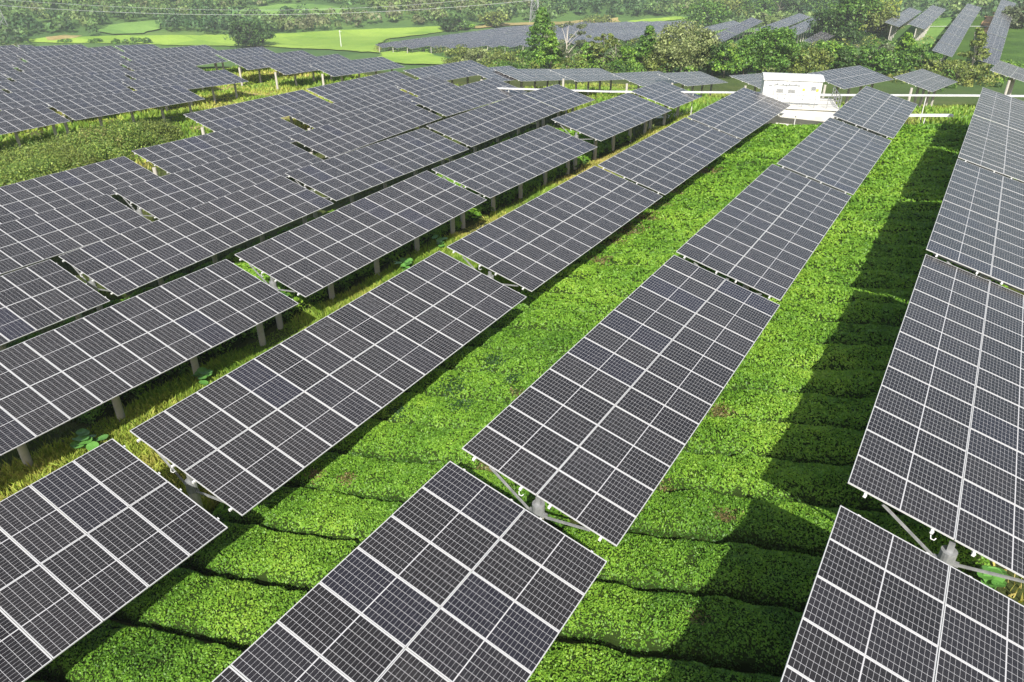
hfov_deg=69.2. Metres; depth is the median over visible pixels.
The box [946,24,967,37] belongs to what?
solar table
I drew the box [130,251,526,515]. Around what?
solar table
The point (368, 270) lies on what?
tea hedge
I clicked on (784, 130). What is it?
tea hedge
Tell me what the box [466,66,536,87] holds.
solar table
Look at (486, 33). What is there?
solar table
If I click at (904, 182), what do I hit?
tea hedge
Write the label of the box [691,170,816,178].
tea hedge
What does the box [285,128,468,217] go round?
solar table
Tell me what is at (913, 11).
solar table
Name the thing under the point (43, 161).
shrub
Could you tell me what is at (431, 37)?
solar table
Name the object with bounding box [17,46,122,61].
solar table
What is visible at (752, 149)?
tea hedge
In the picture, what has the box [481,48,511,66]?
round tree
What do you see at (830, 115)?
cable tray
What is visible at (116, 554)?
solar table
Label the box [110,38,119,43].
shrub
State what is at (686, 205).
tea hedge
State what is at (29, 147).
shrub
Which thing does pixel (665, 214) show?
tea hedge
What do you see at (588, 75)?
solar table
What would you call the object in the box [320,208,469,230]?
tea hedge
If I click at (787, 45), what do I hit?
round tree
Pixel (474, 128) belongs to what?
solar table
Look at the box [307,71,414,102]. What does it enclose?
solar table
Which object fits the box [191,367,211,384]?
leafy plant
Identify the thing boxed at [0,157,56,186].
shrub
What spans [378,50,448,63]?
rice field
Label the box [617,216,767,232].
tea hedge
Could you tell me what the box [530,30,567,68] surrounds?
pine tree
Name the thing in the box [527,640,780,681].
tea hedge
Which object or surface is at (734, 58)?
round tree
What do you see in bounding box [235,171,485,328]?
solar table
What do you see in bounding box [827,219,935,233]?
tea hedge
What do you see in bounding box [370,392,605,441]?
tea hedge
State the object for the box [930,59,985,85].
round tree
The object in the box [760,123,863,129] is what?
tea hedge
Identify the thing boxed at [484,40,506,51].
solar table
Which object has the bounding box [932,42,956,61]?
solar table
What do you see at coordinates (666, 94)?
solar table
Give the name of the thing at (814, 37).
solar table
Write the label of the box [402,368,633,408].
tea hedge
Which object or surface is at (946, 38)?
solar table
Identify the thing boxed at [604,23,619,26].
solar table
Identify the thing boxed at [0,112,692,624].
meadow grass
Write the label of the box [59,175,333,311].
solar table
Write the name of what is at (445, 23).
round tree
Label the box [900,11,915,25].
solar table
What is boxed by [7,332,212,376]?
tea hedge
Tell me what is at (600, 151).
tea hedge
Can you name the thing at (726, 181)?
tea hedge
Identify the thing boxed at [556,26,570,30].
solar table
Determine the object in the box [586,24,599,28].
solar table
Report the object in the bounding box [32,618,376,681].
tea hedge
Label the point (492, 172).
solar table
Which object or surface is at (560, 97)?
solar table
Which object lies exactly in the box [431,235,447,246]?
leafy plant
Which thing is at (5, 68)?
solar table
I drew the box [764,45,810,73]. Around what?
round tree
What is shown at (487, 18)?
round tree
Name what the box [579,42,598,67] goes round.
round tree
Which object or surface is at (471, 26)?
round tree
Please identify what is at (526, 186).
tea hedge
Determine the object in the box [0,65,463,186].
meadow grass
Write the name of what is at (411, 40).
solar table
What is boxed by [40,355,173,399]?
tea hedge
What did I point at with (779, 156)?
tea hedge
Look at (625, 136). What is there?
tea hedge
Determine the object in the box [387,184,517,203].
tea hedge
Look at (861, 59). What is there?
round tree
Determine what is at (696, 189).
tea hedge
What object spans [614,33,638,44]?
solar table
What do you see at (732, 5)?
round tree
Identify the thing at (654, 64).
round tree
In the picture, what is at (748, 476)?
tea hedge
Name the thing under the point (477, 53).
round tree
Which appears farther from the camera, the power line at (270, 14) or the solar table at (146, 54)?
the power line at (270, 14)
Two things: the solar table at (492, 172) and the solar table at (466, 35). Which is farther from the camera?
the solar table at (466, 35)
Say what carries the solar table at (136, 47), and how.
on the ground at (572, 14)
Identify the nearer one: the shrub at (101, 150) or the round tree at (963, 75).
the shrub at (101, 150)
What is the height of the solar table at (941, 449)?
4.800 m
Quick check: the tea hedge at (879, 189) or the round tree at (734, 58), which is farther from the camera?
the round tree at (734, 58)
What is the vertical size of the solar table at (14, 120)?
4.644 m
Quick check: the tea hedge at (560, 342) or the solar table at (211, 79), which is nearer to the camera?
the tea hedge at (560, 342)
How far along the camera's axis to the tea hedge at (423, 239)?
45.13 m
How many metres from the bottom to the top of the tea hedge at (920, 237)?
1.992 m
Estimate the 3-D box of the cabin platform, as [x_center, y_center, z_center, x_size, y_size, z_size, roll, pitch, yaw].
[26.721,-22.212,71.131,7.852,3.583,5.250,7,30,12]
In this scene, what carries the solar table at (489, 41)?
on the ground at (572, 14)
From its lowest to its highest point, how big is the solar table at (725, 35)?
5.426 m
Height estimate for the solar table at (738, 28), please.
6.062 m
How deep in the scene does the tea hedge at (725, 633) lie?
17.24 m
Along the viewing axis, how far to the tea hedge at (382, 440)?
25.19 m
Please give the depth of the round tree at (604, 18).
439.98 m
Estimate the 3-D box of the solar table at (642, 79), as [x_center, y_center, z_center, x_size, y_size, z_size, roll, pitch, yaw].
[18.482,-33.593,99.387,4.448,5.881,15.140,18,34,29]
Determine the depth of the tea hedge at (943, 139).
58.70 m
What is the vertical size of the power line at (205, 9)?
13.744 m
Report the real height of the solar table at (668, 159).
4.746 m
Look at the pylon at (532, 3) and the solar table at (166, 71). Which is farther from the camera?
the pylon at (532, 3)
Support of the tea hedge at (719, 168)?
on the ground at (572, 14)
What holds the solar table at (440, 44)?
on the ground at (572, 14)
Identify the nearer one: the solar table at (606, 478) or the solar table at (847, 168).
the solar table at (606, 478)
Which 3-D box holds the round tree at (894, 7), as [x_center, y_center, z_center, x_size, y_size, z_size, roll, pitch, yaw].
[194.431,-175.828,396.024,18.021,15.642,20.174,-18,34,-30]
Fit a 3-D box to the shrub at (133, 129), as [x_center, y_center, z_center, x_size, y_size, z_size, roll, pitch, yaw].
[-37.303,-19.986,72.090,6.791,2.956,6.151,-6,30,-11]
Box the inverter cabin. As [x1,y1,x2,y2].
[760,72,824,104]
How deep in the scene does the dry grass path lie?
102.87 m
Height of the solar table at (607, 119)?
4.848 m
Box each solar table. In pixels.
[0,45,26,58]
[0,48,23,71]
[0,55,22,71]
[0,64,18,80]
[0,73,131,92]
[0,75,10,92]
[0,82,131,129]
[0,104,68,146]
[0,156,158,223]
[0,194,150,273]
[0,259,109,350]
[0,259,298,467]
[0,438,227,681]
[3,63,129,80]
[12,53,127,70]
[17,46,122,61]
[18,44,86,52]
[47,85,203,133]
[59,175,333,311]
[113,141,322,218]
[114,44,159,69]
[117,45,216,77]
[119,51,226,89]
[121,69,248,111]
[124,64,205,89]
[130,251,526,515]
[132,117,304,175]
[183,90,330,134]
[211,47,274,71]
[212,461,606,681]
[227,50,315,85]
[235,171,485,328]
[263,54,349,88]
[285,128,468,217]
[288,100,441,157]
[289,87,417,152]
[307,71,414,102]
[310,57,403,84]
[375,41,400,52]
[390,41,414,52]
[395,75,457,112]
[399,38,421,48]
[403,42,428,52]
[403,60,486,96]
[410,78,525,130]
[413,39,434,49]
[420,36,440,39]
[426,39,449,49]
[427,41,451,52]
[427,94,560,161]
[432,125,596,228]
[433,36,455,39]
[441,33,460,37]
[443,41,466,50]
[447,166,662,292]
[454,34,472,37]
[459,31,478,34]
[460,42,485,47]
[462,255,779,546]
[465,38,485,48]
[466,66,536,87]
[473,31,491,34]
[478,29,493,32]
[480,39,503,48]
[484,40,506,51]
[490,29,508,32]
[493,27,509,29]
[494,69,571,90]
[501,40,523,51]
[508,27,522,29]
[518,42,539,49]
[524,84,594,126]
[548,68,623,94]
[551,93,670,169]
[555,29,570,33]
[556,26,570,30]
[566,37,588,49]
[575,28,591,31]
[585,36,608,45]
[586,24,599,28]
[591,28,607,31]
[598,118,740,194]
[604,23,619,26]
[608,28,622,31]
[611,71,677,96]
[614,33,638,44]
[619,23,634,26]
[629,27,645,30]
[631,81,701,128]
[633,31,644,41]
[635,23,650,26]
[646,21,661,23]
[656,22,670,27]
[657,71,727,95]
[676,164,850,300]
[688,87,790,138]
[705,26,718,31]
[711,23,730,32]
[712,30,736,44]
[723,20,739,32]
[726,23,749,42]
[731,73,761,91]
[740,17,762,35]
[768,21,789,28]
[777,117,890,194]
[779,17,800,27]
[780,505,1023,681]
[789,26,805,42]
[790,13,809,28]
[795,21,810,41]
[804,35,827,43]
[805,18,818,34]
[807,65,893,103]
[815,30,834,42]
[832,86,916,137]
[848,254,1023,582]
[885,18,904,39]
[892,15,911,31]
[893,69,956,106]
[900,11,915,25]
[904,7,921,23]
[909,19,930,39]
[915,14,936,39]
[922,9,941,33]
[926,159,1023,292]
[928,5,945,12]
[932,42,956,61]
[939,32,962,46]
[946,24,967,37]
[952,18,971,28]
[956,13,975,22]
[958,115,1023,183]
[960,8,978,16]
[964,3,981,11]
[973,87,1023,131]
[980,46,1001,64]
[984,33,1005,50]
[987,23,1008,37]
[990,61,1023,94]
[991,16,1010,28]
[994,10,1011,20]
[997,4,1005,10]
[999,0,1015,6]
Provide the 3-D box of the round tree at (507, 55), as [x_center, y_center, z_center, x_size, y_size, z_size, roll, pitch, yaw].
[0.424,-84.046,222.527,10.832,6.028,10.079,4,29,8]
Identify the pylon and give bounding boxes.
[0,10,10,38]
[530,0,538,21]
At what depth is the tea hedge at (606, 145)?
64.61 m
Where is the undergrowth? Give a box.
[373,24,1023,91]
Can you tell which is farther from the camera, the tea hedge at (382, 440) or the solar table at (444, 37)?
the solar table at (444, 37)
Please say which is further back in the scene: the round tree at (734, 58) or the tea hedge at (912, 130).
the round tree at (734, 58)
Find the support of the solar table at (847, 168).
on the ground at (572, 14)
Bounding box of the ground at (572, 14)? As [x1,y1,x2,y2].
[0,0,1023,681]
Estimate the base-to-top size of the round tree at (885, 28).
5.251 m
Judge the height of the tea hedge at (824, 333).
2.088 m
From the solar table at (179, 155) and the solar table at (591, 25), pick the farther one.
the solar table at (591, 25)
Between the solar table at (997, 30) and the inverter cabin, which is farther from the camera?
the solar table at (997, 30)
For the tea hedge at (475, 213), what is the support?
on the ground at (572, 14)
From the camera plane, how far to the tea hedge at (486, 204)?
50.54 m
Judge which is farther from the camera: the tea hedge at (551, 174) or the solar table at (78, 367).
the tea hedge at (551, 174)
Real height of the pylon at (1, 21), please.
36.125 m
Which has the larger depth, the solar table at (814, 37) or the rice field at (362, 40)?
the rice field at (362, 40)
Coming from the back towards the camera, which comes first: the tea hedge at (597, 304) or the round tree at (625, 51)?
the round tree at (625, 51)
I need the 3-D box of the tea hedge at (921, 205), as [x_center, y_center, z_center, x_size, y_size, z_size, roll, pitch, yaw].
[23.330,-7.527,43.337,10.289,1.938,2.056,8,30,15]
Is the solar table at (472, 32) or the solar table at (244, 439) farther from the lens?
the solar table at (472, 32)
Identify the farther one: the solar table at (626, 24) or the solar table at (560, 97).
the solar table at (626, 24)
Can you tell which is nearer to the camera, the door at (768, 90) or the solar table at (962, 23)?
the door at (768, 90)
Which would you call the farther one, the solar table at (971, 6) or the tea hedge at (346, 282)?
the solar table at (971, 6)
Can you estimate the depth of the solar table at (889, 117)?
58.93 m
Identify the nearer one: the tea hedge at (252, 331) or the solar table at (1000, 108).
the tea hedge at (252, 331)
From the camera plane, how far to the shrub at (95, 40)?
397.38 m
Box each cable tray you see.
[478,87,1023,119]
[779,113,953,124]
[930,25,1023,26]
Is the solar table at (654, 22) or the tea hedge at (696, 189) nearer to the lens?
the tea hedge at (696, 189)
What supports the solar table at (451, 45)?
on the ground at (572, 14)
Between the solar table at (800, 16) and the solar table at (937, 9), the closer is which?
the solar table at (937, 9)
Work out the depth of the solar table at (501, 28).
399.03 m
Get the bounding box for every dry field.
[46,35,81,39]
[457,17,619,28]
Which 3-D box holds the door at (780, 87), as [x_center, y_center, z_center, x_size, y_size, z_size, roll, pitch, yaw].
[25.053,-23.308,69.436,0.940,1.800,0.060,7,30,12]
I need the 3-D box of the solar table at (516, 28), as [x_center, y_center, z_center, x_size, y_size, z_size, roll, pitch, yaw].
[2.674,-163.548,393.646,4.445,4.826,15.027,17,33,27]
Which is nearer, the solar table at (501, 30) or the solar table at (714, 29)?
the solar table at (714, 29)
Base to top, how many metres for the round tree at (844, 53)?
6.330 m
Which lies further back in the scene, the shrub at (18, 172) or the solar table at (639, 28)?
the solar table at (639, 28)
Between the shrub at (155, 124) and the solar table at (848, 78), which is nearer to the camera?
the shrub at (155, 124)
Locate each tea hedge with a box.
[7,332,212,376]
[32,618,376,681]
[39,393,129,424]
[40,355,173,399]
[55,316,248,357]
[89,567,436,674]
[93,298,275,338]
[128,287,311,320]
[164,273,339,304]
[178,521,479,615]
[191,261,364,290]
[211,485,549,556]
[222,248,388,276]
[249,236,410,263]
[274,226,431,251]
[283,451,569,528]
[299,217,449,240]
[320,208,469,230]
[328,418,576,474]
[344,201,486,220]
[363,194,503,212]
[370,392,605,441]
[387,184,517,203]
[402,179,532,195]
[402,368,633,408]
[419,172,543,189]
[431,165,558,181]
[434,346,655,376]
[453,159,570,175]
[461,152,582,168]
[464,327,669,354]
[477,148,592,163]
[487,142,604,157]
[489,308,691,335]
[500,137,611,152]
[512,132,624,147]
[512,291,705,314]
[521,277,720,296]
[524,127,633,142]
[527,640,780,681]
[552,264,750,289]
[556,581,937,676]
[562,526,821,612]
[569,250,744,268]
[587,239,752,254]
[602,228,760,242]
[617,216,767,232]
[626,489,990,579]
[633,208,720,220]
[646,201,789,211]
[655,450,912,518]
[656,192,797,202]
[670,183,804,194]
[681,176,830,187]
[682,415,864,466]
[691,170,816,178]
[697,164,789,173]
[705,389,875,430]
[708,157,827,166]
[717,152,787,160]
[723,362,976,400]
[726,146,838,153]
[731,141,799,148]
[738,136,849,143]
[742,341,893,370]
[746,131,811,138]
[749,284,913,305]
[752,127,874,133]
[755,319,900,347]
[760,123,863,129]
[770,300,907,326]
[791,269,1008,290]
[802,255,997,282]
[812,243,939,258]
[818,229,932,246]
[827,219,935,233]
[833,184,947,194]
[835,209,938,221]
[841,200,941,212]
[847,190,944,202]
[860,177,950,188]
[864,169,1016,180]
[870,163,984,172]
[873,157,976,166]
[878,132,965,138]
[879,152,962,161]
[882,135,964,143]
[882,145,961,155]
[886,141,963,149]
[898,127,967,133]
[900,123,968,130]
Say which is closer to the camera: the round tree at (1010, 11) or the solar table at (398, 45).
the round tree at (1010, 11)
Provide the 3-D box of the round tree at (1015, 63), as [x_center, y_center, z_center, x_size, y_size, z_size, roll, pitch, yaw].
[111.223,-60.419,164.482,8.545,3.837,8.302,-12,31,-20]
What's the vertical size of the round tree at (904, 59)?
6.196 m
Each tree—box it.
[224,18,275,46]
[437,15,470,31]
[441,44,474,63]
[461,47,490,63]
[462,21,474,28]
[476,11,509,26]
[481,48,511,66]
[496,50,521,65]
[516,7,556,66]
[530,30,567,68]
[543,21,591,67]
[561,54,587,68]
[578,14,621,22]
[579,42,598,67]
[588,33,622,65]
[607,45,621,72]
[610,46,641,69]
[630,25,663,69]
[642,51,681,71]
[649,18,721,71]
[674,0,732,27]
[696,40,734,74]
[701,0,754,17]
[705,47,747,77]
[725,34,764,74]
[732,0,777,17]
[744,24,807,70]
[755,0,809,14]
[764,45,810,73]
[777,0,831,11]
[790,45,834,72]
[807,7,859,36]
[816,39,843,69]
[824,0,886,28]
[828,26,870,42]
[831,47,854,69]
[835,45,886,67]
[855,1,899,34]
[862,42,897,68]
[867,49,915,75]
[869,0,901,10]
[870,16,904,32]
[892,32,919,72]
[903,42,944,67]
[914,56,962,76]
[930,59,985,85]
[954,27,991,79]
[975,65,998,80]
[998,4,1023,28]
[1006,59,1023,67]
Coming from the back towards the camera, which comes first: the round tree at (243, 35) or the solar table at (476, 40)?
the round tree at (243, 35)
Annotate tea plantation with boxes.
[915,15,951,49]
[933,11,1023,66]
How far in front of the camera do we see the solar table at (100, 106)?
77.84 m
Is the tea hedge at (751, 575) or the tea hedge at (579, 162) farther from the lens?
the tea hedge at (579, 162)
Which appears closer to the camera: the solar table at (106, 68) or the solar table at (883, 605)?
the solar table at (883, 605)
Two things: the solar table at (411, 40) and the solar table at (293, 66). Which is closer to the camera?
the solar table at (293, 66)
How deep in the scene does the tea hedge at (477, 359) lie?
29.91 m
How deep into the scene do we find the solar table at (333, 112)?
73.79 m
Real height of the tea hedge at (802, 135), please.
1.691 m
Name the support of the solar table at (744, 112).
on the ground at (572, 14)
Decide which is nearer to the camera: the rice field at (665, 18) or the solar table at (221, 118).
the solar table at (221, 118)
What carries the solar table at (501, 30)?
on the ground at (572, 14)
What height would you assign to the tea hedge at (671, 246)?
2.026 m
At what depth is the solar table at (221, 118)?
73.11 m
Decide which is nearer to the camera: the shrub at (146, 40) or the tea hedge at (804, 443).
the tea hedge at (804, 443)
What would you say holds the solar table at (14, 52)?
on the ground at (572, 14)
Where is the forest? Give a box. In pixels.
[0,0,1023,46]
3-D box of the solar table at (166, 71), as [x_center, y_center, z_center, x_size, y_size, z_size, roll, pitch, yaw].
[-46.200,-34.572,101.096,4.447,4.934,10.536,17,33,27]
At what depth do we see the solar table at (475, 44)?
302.43 m
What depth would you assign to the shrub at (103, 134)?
69.20 m
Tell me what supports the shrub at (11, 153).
on the ground at (572, 14)
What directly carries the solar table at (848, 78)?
on the ground at (572, 14)
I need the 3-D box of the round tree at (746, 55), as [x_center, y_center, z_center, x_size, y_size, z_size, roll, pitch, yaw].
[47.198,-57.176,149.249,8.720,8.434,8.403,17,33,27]
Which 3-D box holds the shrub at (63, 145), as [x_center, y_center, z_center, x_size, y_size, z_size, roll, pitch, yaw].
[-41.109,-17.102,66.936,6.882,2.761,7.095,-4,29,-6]
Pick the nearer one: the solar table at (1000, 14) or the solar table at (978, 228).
the solar table at (978, 228)
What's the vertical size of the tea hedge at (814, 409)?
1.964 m
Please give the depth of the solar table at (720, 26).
288.58 m
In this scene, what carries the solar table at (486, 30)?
on the ground at (572, 14)
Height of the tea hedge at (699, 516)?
1.996 m
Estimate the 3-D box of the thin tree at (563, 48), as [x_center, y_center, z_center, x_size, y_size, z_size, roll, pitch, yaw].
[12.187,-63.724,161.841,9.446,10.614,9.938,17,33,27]
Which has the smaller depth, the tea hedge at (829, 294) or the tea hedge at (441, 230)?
the tea hedge at (829, 294)
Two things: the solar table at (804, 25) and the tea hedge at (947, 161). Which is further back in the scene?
the solar table at (804, 25)
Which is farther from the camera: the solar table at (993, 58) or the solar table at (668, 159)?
the solar table at (993, 58)
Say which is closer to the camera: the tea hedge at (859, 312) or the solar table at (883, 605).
the solar table at (883, 605)
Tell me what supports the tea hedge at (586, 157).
on the ground at (572, 14)
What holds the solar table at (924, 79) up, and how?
on the ground at (572, 14)
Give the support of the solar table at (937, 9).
on the ground at (572, 14)
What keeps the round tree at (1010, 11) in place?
on the ground at (572, 14)
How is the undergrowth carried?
on the ground at (572, 14)
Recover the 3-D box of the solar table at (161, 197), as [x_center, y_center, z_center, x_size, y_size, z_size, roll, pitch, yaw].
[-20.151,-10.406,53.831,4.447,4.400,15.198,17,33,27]
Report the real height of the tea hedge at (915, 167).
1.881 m
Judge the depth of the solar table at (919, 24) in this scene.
205.70 m
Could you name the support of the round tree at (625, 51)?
on the ground at (572, 14)
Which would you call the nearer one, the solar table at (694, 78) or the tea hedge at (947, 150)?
the tea hedge at (947, 150)
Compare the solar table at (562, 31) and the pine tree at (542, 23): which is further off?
the solar table at (562, 31)
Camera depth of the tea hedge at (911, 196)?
44.72 m
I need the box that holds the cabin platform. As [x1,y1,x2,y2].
[760,87,841,125]
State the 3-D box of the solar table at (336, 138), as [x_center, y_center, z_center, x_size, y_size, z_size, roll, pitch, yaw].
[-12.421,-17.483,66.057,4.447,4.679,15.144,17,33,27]
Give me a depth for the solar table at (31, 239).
44.05 m
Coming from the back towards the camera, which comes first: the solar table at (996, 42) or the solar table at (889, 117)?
the solar table at (996, 42)
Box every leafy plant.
[70,428,107,450]
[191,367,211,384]
[394,257,412,269]
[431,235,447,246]
[977,565,1009,589]
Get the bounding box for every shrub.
[0,144,48,169]
[0,150,37,179]
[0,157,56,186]
[6,138,61,167]
[14,151,85,177]
[20,134,82,159]
[41,131,119,154]
[44,145,106,174]
[57,38,71,42]
[57,123,127,155]
[67,137,130,167]
[82,121,148,154]
[87,38,102,42]
[101,119,166,153]
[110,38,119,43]
[121,37,141,44]
[123,118,175,147]
[137,37,152,43]
[145,118,186,142]
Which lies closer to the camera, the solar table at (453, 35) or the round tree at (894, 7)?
the solar table at (453, 35)
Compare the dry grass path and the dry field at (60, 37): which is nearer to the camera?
the dry grass path
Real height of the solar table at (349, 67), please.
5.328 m
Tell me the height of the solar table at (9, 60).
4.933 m
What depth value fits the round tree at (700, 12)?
355.55 m
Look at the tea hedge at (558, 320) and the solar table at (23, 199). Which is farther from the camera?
the solar table at (23, 199)
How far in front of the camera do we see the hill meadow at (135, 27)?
426.15 m
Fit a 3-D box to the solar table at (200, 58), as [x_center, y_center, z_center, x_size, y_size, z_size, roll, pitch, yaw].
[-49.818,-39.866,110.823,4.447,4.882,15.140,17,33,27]
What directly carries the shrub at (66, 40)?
on the ground at (572, 14)
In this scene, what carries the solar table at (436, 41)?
on the ground at (572, 14)
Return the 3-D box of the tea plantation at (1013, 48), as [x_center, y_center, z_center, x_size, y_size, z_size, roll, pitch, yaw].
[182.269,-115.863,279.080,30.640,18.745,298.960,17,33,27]
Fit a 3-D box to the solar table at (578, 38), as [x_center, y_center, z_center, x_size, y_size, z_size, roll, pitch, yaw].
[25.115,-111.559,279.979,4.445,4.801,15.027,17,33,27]
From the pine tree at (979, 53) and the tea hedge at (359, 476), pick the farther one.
the pine tree at (979, 53)
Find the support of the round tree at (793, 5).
on the ground at (572, 14)
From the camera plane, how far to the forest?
446.57 m
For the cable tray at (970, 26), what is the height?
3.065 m
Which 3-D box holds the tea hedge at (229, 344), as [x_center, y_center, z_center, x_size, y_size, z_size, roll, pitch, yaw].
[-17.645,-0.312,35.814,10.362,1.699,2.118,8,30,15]
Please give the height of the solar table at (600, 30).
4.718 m
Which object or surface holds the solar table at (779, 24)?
on the ground at (572, 14)
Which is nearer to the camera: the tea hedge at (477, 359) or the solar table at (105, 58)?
the tea hedge at (477, 359)
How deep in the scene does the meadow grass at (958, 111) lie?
85.66 m
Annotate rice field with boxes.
[26,26,446,51]
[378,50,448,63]
[627,16,684,21]
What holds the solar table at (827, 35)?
on the ground at (572, 14)
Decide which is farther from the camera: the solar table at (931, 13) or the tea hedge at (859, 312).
the solar table at (931, 13)
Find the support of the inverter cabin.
on the cabin platform
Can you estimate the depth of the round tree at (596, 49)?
155.77 m
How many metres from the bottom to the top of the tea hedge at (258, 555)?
1.966 m
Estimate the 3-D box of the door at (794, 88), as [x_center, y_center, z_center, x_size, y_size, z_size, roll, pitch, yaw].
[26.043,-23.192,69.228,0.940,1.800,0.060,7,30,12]
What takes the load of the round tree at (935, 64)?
on the ground at (572, 14)
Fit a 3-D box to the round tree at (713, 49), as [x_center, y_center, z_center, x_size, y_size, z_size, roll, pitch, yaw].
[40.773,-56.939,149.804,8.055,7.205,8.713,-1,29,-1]
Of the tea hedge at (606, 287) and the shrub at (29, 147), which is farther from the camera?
the shrub at (29, 147)
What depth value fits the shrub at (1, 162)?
63.39 m
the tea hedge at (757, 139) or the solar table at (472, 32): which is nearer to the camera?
the tea hedge at (757, 139)
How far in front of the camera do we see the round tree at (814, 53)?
150.59 m
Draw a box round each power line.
[0,0,530,14]
[12,0,461,9]
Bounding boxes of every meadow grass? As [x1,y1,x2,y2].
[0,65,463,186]
[0,104,689,470]
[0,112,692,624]
[480,82,995,125]
[993,290,1023,603]
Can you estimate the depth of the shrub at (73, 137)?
67.42 m
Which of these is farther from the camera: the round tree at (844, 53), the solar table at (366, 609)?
the round tree at (844, 53)
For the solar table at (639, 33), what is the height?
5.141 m
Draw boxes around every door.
[764,81,773,97]
[773,82,786,101]
[784,82,797,101]
[798,83,812,102]
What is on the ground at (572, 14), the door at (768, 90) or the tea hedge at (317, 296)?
the tea hedge at (317, 296)
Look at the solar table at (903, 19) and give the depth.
243.01 m
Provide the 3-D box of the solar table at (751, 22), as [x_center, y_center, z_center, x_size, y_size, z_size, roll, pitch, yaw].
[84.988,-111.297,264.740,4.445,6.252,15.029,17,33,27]
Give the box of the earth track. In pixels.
[981,12,995,33]
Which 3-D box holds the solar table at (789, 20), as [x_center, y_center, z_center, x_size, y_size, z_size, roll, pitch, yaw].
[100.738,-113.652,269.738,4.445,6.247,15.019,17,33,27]
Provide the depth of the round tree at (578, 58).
157.53 m
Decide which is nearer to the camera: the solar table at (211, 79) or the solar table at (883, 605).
the solar table at (883, 605)
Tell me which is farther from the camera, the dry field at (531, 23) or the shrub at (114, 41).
the dry field at (531, 23)
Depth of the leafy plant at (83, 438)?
27.03 m
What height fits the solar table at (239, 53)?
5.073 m
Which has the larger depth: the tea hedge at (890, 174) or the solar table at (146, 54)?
the solar table at (146, 54)
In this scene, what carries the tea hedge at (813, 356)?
on the ground at (572, 14)
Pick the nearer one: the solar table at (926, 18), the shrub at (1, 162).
the shrub at (1, 162)
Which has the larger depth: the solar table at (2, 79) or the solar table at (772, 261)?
the solar table at (2, 79)
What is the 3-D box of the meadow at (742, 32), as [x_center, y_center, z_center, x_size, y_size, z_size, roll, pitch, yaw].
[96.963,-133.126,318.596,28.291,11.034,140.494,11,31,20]
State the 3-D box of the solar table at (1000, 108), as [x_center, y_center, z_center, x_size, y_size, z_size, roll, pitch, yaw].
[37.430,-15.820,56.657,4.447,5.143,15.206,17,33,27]
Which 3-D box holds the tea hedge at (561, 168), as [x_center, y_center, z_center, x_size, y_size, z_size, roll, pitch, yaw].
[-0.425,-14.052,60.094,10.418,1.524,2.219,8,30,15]
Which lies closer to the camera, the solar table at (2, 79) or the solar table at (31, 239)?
the solar table at (31, 239)
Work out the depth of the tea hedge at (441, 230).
46.30 m
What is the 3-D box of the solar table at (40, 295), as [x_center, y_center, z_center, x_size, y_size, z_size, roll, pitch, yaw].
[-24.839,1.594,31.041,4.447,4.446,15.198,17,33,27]
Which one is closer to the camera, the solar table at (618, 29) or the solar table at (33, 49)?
the solar table at (33, 49)
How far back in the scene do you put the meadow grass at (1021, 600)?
17.77 m
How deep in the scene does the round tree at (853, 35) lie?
241.37 m
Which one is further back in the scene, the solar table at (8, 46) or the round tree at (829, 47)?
the round tree at (829, 47)
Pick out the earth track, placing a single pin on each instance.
(987, 21)
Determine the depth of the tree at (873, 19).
242.38 m
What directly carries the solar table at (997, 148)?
on the ground at (572, 14)
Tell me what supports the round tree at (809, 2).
on the ground at (572, 14)
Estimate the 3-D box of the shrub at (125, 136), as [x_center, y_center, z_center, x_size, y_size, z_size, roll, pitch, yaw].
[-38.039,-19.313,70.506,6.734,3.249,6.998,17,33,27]
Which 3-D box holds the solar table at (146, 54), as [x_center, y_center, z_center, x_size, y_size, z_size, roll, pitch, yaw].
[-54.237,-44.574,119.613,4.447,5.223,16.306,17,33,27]
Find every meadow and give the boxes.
[98,20,160,33]
[231,4,360,16]
[715,28,756,37]
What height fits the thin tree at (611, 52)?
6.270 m
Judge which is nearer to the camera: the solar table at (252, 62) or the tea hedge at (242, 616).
the tea hedge at (242, 616)
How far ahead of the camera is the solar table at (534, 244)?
36.89 m
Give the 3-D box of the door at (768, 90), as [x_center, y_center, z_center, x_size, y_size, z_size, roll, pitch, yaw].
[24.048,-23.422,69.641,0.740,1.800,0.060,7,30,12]
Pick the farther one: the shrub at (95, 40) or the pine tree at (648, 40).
the shrub at (95, 40)
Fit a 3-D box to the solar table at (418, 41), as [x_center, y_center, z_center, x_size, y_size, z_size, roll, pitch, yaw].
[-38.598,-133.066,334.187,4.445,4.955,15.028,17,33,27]
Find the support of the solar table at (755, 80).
on the ground at (572, 14)
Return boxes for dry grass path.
[190,86,333,131]
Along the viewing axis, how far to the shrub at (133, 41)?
398.94 m
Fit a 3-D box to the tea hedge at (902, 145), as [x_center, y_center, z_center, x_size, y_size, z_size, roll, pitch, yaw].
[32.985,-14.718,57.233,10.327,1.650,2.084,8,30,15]
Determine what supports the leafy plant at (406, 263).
on the ground at (572, 14)
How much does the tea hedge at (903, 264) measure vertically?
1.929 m
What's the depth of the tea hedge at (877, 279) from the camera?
33.83 m
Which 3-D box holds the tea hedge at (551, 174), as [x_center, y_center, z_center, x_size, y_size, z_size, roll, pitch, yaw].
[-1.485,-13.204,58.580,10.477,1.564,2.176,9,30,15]
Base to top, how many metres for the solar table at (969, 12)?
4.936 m
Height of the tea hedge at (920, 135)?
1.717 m

